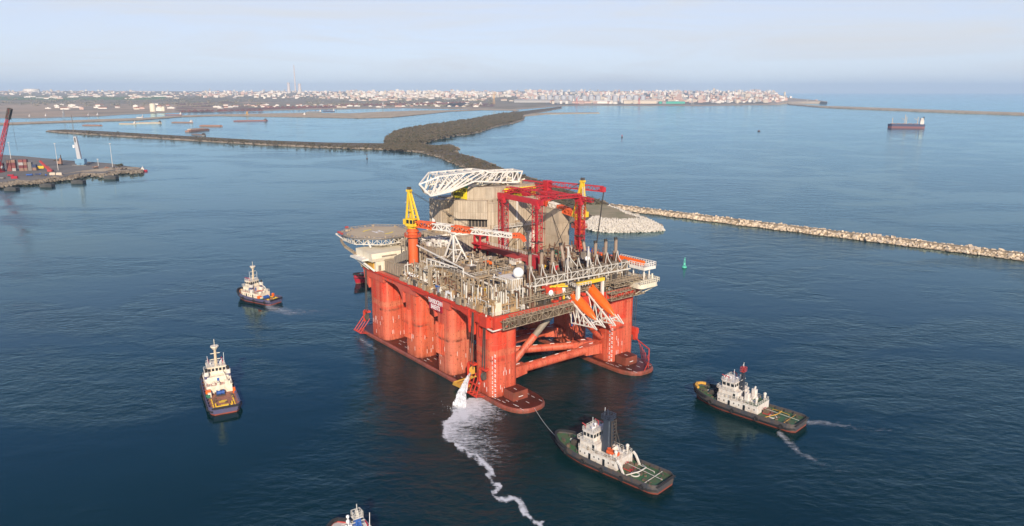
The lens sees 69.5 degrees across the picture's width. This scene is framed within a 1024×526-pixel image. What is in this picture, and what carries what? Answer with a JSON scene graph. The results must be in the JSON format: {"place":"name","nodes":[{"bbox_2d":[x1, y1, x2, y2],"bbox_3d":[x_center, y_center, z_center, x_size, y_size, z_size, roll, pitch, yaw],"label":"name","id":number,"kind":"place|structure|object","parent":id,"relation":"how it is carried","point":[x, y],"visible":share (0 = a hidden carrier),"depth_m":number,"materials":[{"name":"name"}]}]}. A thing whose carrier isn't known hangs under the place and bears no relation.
{"place":"outdoors","nodes":[
{"label":"outdoors","id":0,"kind":"place"},
{"bbox_2d":[0,155,140,182],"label":"quay","id":1,"kind":"structure","parent":0,"point":[67,167],"depth_m":998.52,"materials":[{"name":"concrete"}]},
{"bbox_2d":[0,108,17,172],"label":"harbour crane","id":2,"kind":"object","parent":1,"relation":"on","point":[9,111],"visible":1,"depth_m":936.65,"materials":[{"name":"metal"}]},
{"bbox_2d":[39,160,55,172],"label":"crawler crane","id":3,"kind":"object","parent":1,"relation":"on","point":[46,167],"visible":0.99,"depth_m":946.85,"materials":[{"name":"metal"}]},
{"bbox_2d":[53,155,62,164],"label":"unloading machine","id":4,"kind":"object","parent":1,"relation":"on","point":[59,161],"visible":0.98,"depth_m":1037.92,"materials":[{"name":"metal"}]},
{"bbox_2d":[0,168,143,187],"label":"quay rubble","id":5,"kind":"object","parent":1,"relation":"on","point":[48,179],"visible":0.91,"depth_m":891.37,"materials":[{"name":"grey stone"}]},
{"bbox_2d":[71,115,88,165],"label":"harbour crane","id":6,"kind":"object","parent":1,"relation":"on","point":[79,161],"visible":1,"depth_m":1035.90,"materials":[{"name":"metal"}]},
{"bbox_2d":[65,167,138,173],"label":"gravel strip","id":7,"kind":"object","parent":1,"relation":"on","point":[104,169],"visible":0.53,"depth_m":982.80,"materials":[{"name":"grey gravel"}]},
{"bbox_2d":[0,109,518,124],"bbox_3d":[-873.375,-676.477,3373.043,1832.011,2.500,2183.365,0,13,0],"label":"sandbar","id":8,"kind":"structure","parent":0,"point":[389,114],"depth_m":3249.05,"materials":[{"name":"beige sand"}]},
{"bbox_2d":[48,106,637,222],"bbox_3d":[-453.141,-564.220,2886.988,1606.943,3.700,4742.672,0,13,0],"label":"breakwater island","id":9,"kind":"structure","parent":0,"point":[121,134],"depth_m":1510.67,"materials":[{"name":"stone"}]},
{"bbox_2d":[59,108,606,217],"bbox_3d":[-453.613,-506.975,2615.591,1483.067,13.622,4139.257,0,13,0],"label":"scrub wood","id":10,"kind":"object","parent":9,"relation":"on","point":[415,137],"visible":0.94,"depth_m":1590.18,"materials":[{"name":"green plant"}]},
{"bbox_2d":[46,110,662,225],"bbox_3d":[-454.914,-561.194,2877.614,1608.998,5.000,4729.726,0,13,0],"label":"shore stones","id":11,"kind":"object","parent":9,"relation":"on","point":[570,221],"visible":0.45,"depth_m":1362.37,"materials":[{"name":"grey stone"}]},
{"bbox_2d":[586,202,635,218],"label":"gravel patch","id":12,"kind":"object","parent":9,"relation":"on","point":[593,209],"visible":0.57,"depth_m":633.50,"materials":[{"name":"beige gravel"}]},
{"bbox_2d":[585,204,660,225],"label":"tetrapod heap","id":13,"kind":"object","parent":9,"relation":"on","point":[597,217],"visible":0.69,"depth_m":586.70,"materials":[{"name":"concrete"}]},
{"bbox_2d":[0,91,826,117],"bbox_3d":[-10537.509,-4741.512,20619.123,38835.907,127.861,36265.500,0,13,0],"label":"mainland","id":14,"kind":"structure","parent":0,"point":[24,110],"depth_m":5752.73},
{"bbox_2d":[23,89,39,91],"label":"storage tank","id":15,"kind":"object","parent":14,"relation":"on","point":[30,90],"visible":0.92,"depth_m":11524.06,"materials":[{"name":"white metal"}]},
{"bbox_2d":[149,103,155,111],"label":"silo","id":16,"kind":"object","parent":14,"relation":"on","point":[152,106],"visible":1,"depth_m":3763.55,"materials":[{"name":"white metal"}]},
{"bbox_2d":[179,109,262,111],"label":"ore heap","id":17,"kind":"object","parent":14,"relation":"on","point":[195,110],"visible":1,"depth_m":3867.73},
{"bbox_2d":[293,65,295,90],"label":"chimney stack","id":18,"kind":"object","parent":14,"relation":"on","point":[294,79],"visible":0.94,"depth_m":12056.89,"materials":[{"name":"concrete"}]},
{"bbox_2d":[263,105,336,107],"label":"ore heap","id":19,"kind":"object","parent":14,"relation":"on","point":[315,106],"visible":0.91,"depth_m":4717.91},
{"bbox_2d":[339,103,405,105],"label":"ore heap","id":20,"kind":"object","parent":14,"relation":"on","point":[371,104],"visible":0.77,"depth_m":5409.79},
{"bbox_2d":[0,88,816,109],"bbox_3d":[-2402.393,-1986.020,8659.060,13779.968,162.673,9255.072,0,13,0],"label":"distant town","id":21,"kind":"object","parent":14,"relation":"on","point":[402,93],"visible":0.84,"depth_m":9282.17,"materials":[{"name":"tile"}]},
{"bbox_2d":[416,101,463,104],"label":"ore heap","id":22,"kind":"object","parent":14,"relation":"on","point":[431,103],"visible":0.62,"depth_m":5707.33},
{"bbox_2d":[446,102,467,105],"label":"warehouse","id":23,"kind":"structure","parent":14,"relation":"on","point":[457,104],"depth_m":5300.96,"materials":[{"name":"grey metal"}]},
{"bbox_2d":[514,99,568,102],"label":"warehouse","id":24,"kind":"structure","parent":14,"relation":"on","point":[532,100],"depth_m":6324.02,"materials":[{"name":"grey metal"}]},
{"bbox_2d":[581,95,586,100],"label":"grain silo","id":25,"kind":"object","parent":14,"relation":"on","point":[584,97],"visible":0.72,"depth_m":6438.64,"materials":[{"name":"white concrete"}]},
{"bbox_2d":[593,100,612,103],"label":"warehouse","id":26,"kind":"structure","parent":14,"relation":"on","point":[601,101],"depth_m":6011.05,"materials":[{"name":"beige metal"}]},
{"bbox_2d":[612,95,617,100],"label":"grain silo","id":27,"kind":"object","parent":14,"relation":"on","point":[614,97],"visible":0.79,"depth_m":6438.67,"materials":[{"name":"white concrete"}]},
{"bbox_2d":[623,100,656,103],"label":"warehouse","id":28,"kind":"structure","parent":14,"relation":"on","point":[641,101],"depth_m":5937.02,"materials":[{"name":"beige metal"}]},
{"bbox_2d":[658,101,684,103],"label":"warehouse","id":29,"kind":"structure","parent":14,"relation":"on","point":[673,102],"depth_m":5912.92,"materials":[{"name":"teal metal"}]},
{"bbox_2d":[0,93,1023,525],"bbox_3d":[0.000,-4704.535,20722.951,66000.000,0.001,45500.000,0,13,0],"label":"sea","id":30,"kind":"structure","parent":0,"point":[894,373],"depth_m":331.69,"materials":[{"name":"liquid"}]},
{"bbox_2d":[4,187,19,190],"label":"caisson","id":31,"kind":"object","parent":30,"relation":"in","point":[11,188],"visible":1,"depth_m":800.99,"materials":[{"name":"concrete"}]},
{"bbox_2d":[39,183,54,186],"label":"caisson","id":32,"kind":"object","parent":30,"relation":"in","point":[47,185],"visible":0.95,"depth_m":830.72,"materials":[{"name":"concrete"}]},
{"bbox_2d":[71,180,85,183],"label":"caisson","id":33,"kind":"object","parent":30,"relation":"in","point":[78,181],"visible":1,"depth_m":863.01,"materials":[{"name":"concrete"}]},
{"bbox_2d":[104,175,118,178],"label":"caisson","id":34,"kind":"object","parent":30,"relation":"in","point":[111,177],"visible":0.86,"depth_m":905.99,"materials":[{"name":"concrete"}]},
{"bbox_2d":[185,128,208,131],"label":"barge","id":35,"kind":"object","parent":30,"relation":"on","point":[194,130],"visible":0.86,"depth_m":1999.48},
{"bbox_2d":[200,339,241,415],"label":"tugboat","id":36,"kind":"object","parent":30,"relation":"on","point":[219,391],"visible":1,"depth_m":259.15,"materials":[{"name":"white metal"}]},
{"bbox_2d":[234,118,267,120],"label":"barge","id":37,"kind":"object","parent":30,"relation":"on","point":[265,119],"visible":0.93,"depth_m":2673.61,"materials":[{"name":"metal"}]},
{"bbox_2d":[237,262,282,304],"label":"tugboat","id":38,"kind":"object","parent":30,"relation":"on","point":[252,289],"visible":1,"depth_m":378.71,"materials":[{"name":"white metal"}]},
{"bbox_2d":[326,504,370,525],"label":"tugboat","id":39,"kind":"object","parent":30,"relation":"on","point":[357,516],"visible":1,"depth_m":166.38,"materials":[{"name":"metal"}]},
{"bbox_2d":[353,269,364,283],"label":"tugboat","id":40,"kind":"object","parent":30,"relation":"on","point":[358,277],"visible":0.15,"depth_m":413.66,"materials":[{"name":"red metal"}]},
{"bbox_2d":[443,398,543,525],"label":"discharge foam","id":41,"kind":"object","parent":30,"relation":"on","point":[462,414],"visible":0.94,"depth_m":238.96,"materials":[{"name":"white"}]},
{"bbox_2d":[336,168,659,413],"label":"drilling rig","id":42,"kind":"object","parent":30,"relation":"in","point":[445,303],"visible":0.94,"depth_m":288.10,"materials":[{"name":"paint"}]},
{"bbox_2d":[451,186,466,198],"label":"banner","id":43,"kind":"object","parent":42,"relation":"attached to","point":[461,193],"visible":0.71,"depth_m":308.38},
{"bbox_2d":[453,375,468,407],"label":"water jet","id":44,"kind":"object","parent":42,"relation":"attached to","point":[461,390],"visible":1,"depth_m":253.47,"materials":[{"name":"white liquid"}]},
{"bbox_2d":[403,187,526,269],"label":"deck crane","id":45,"kind":"object","parent":42,"relation":"on","point":[412,223],"visible":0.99,"depth_m":293.09,"materials":[{"name":"orange metal"}]},
{"bbox_2d":[472,234,539,268],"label":"catwalk girder","id":46,"kind":"object","parent":42,"relation":"on","point":[482,245],"visible":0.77,"depth_m":297.58,"materials":[{"name":"red metal"}]},
{"bbox_2d":[542,285,553,294],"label":"container","id":47,"kind":"object","parent":42,"relation":"on","point":[547,288],"visible":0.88,"depth_m":264.25,"materials":[{"name":"metal"}]},
{"bbox_2d":[497,180,605,257],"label":"gantry crane","id":48,"kind":"object","parent":42,"relation":"on","point":[546,185],"visible":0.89,"depth_m":303.88,"materials":[{"name":"metal"}]},
{"bbox_2d":[504,186,535,195],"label":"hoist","id":49,"kind":"object","parent":48,"relation":"attached to","point":[518,194],"visible":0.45,"depth_m":313.85,"materials":[{"name":"yellow metal"}]},
{"bbox_2d":[554,285,561,293],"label":"container","id":50,"kind":"object","parent":42,"relation":"on","point":[557,289],"visible":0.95,"depth_m":265.08,"materials":[{"name":"orange metal"}]},
{"bbox_2d":[535,178,588,249],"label":"deck crane","id":51,"kind":"object","parent":42,"relation":"on","point":[569,211],"visible":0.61,"depth_m":308.25,"materials":[{"name":"red metal"}]},
{"bbox_2d":[570,291,595,319],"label":"lifeboat","id":52,"kind":"object","parent":42,"relation":"on","point":[583,305],"visible":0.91,"depth_m":266.08,"materials":[{"name":"orange plastic"}]},
{"bbox_2d":[586,284,614,315],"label":"lifeboat","id":53,"kind":"object","parent":42,"relation":"on","point":[598,297],"visible":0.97,"depth_m":271.20,"materials":[{"name":"orange plastic"}]},
{"bbox_2d":[555,407,675,494],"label":"tugboat","id":54,"kind":"object","parent":30,"relation":"on","point":[593,445],"visible":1,"depth_m":209.35,"materials":[{"name":"metal"}]},
{"bbox_2d":[693,364,808,432],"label":"tugboat","id":55,"kind":"object","parent":30,"relation":"on","point":[731,394],"visible":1,"depth_m":246.15,"materials":[{"name":"metal"}]},
{"bbox_2d":[611,204,1023,258],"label":"rubble breakwater","id":56,"kind":"object","parent":30,"relation":"in","point":[851,234],"visible":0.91,"depth_m":552.39,"materials":[{"name":"beige stone"}]},
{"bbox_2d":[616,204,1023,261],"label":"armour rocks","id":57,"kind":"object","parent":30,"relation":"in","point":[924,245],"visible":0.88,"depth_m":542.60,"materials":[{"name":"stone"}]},
{"bbox_2d":[788,103,1023,115],"bbox_3d":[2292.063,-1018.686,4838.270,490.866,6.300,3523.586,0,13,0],"label":"breakwater","id":58,"kind":"object","parent":30,"relation":"in","point":[942,111],"visible":0.97,"depth_m":3955.82,"materials":[{"name":"grey stone"}]},
{"bbox_2d":[888,115,924,128],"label":"cargo ship","id":59,"kind":"object","parent":30,"relation":"on","point":[921,125],"visible":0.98,"depth_m":2161.61},
{"bbox_2d":[0,0,1023,92],"label":"sky","id":60,"kind":"structure","parent":0,"point":[780,46],"materials":[{"name":"blue"}]},
{"bbox_2d":[524,112,598,115],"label":"sand spit","id":61,"kind":"structure","parent":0,"point":[561,113],"depth_m":3565.28,"materials":[{"name":"beige sand"}]}
]}

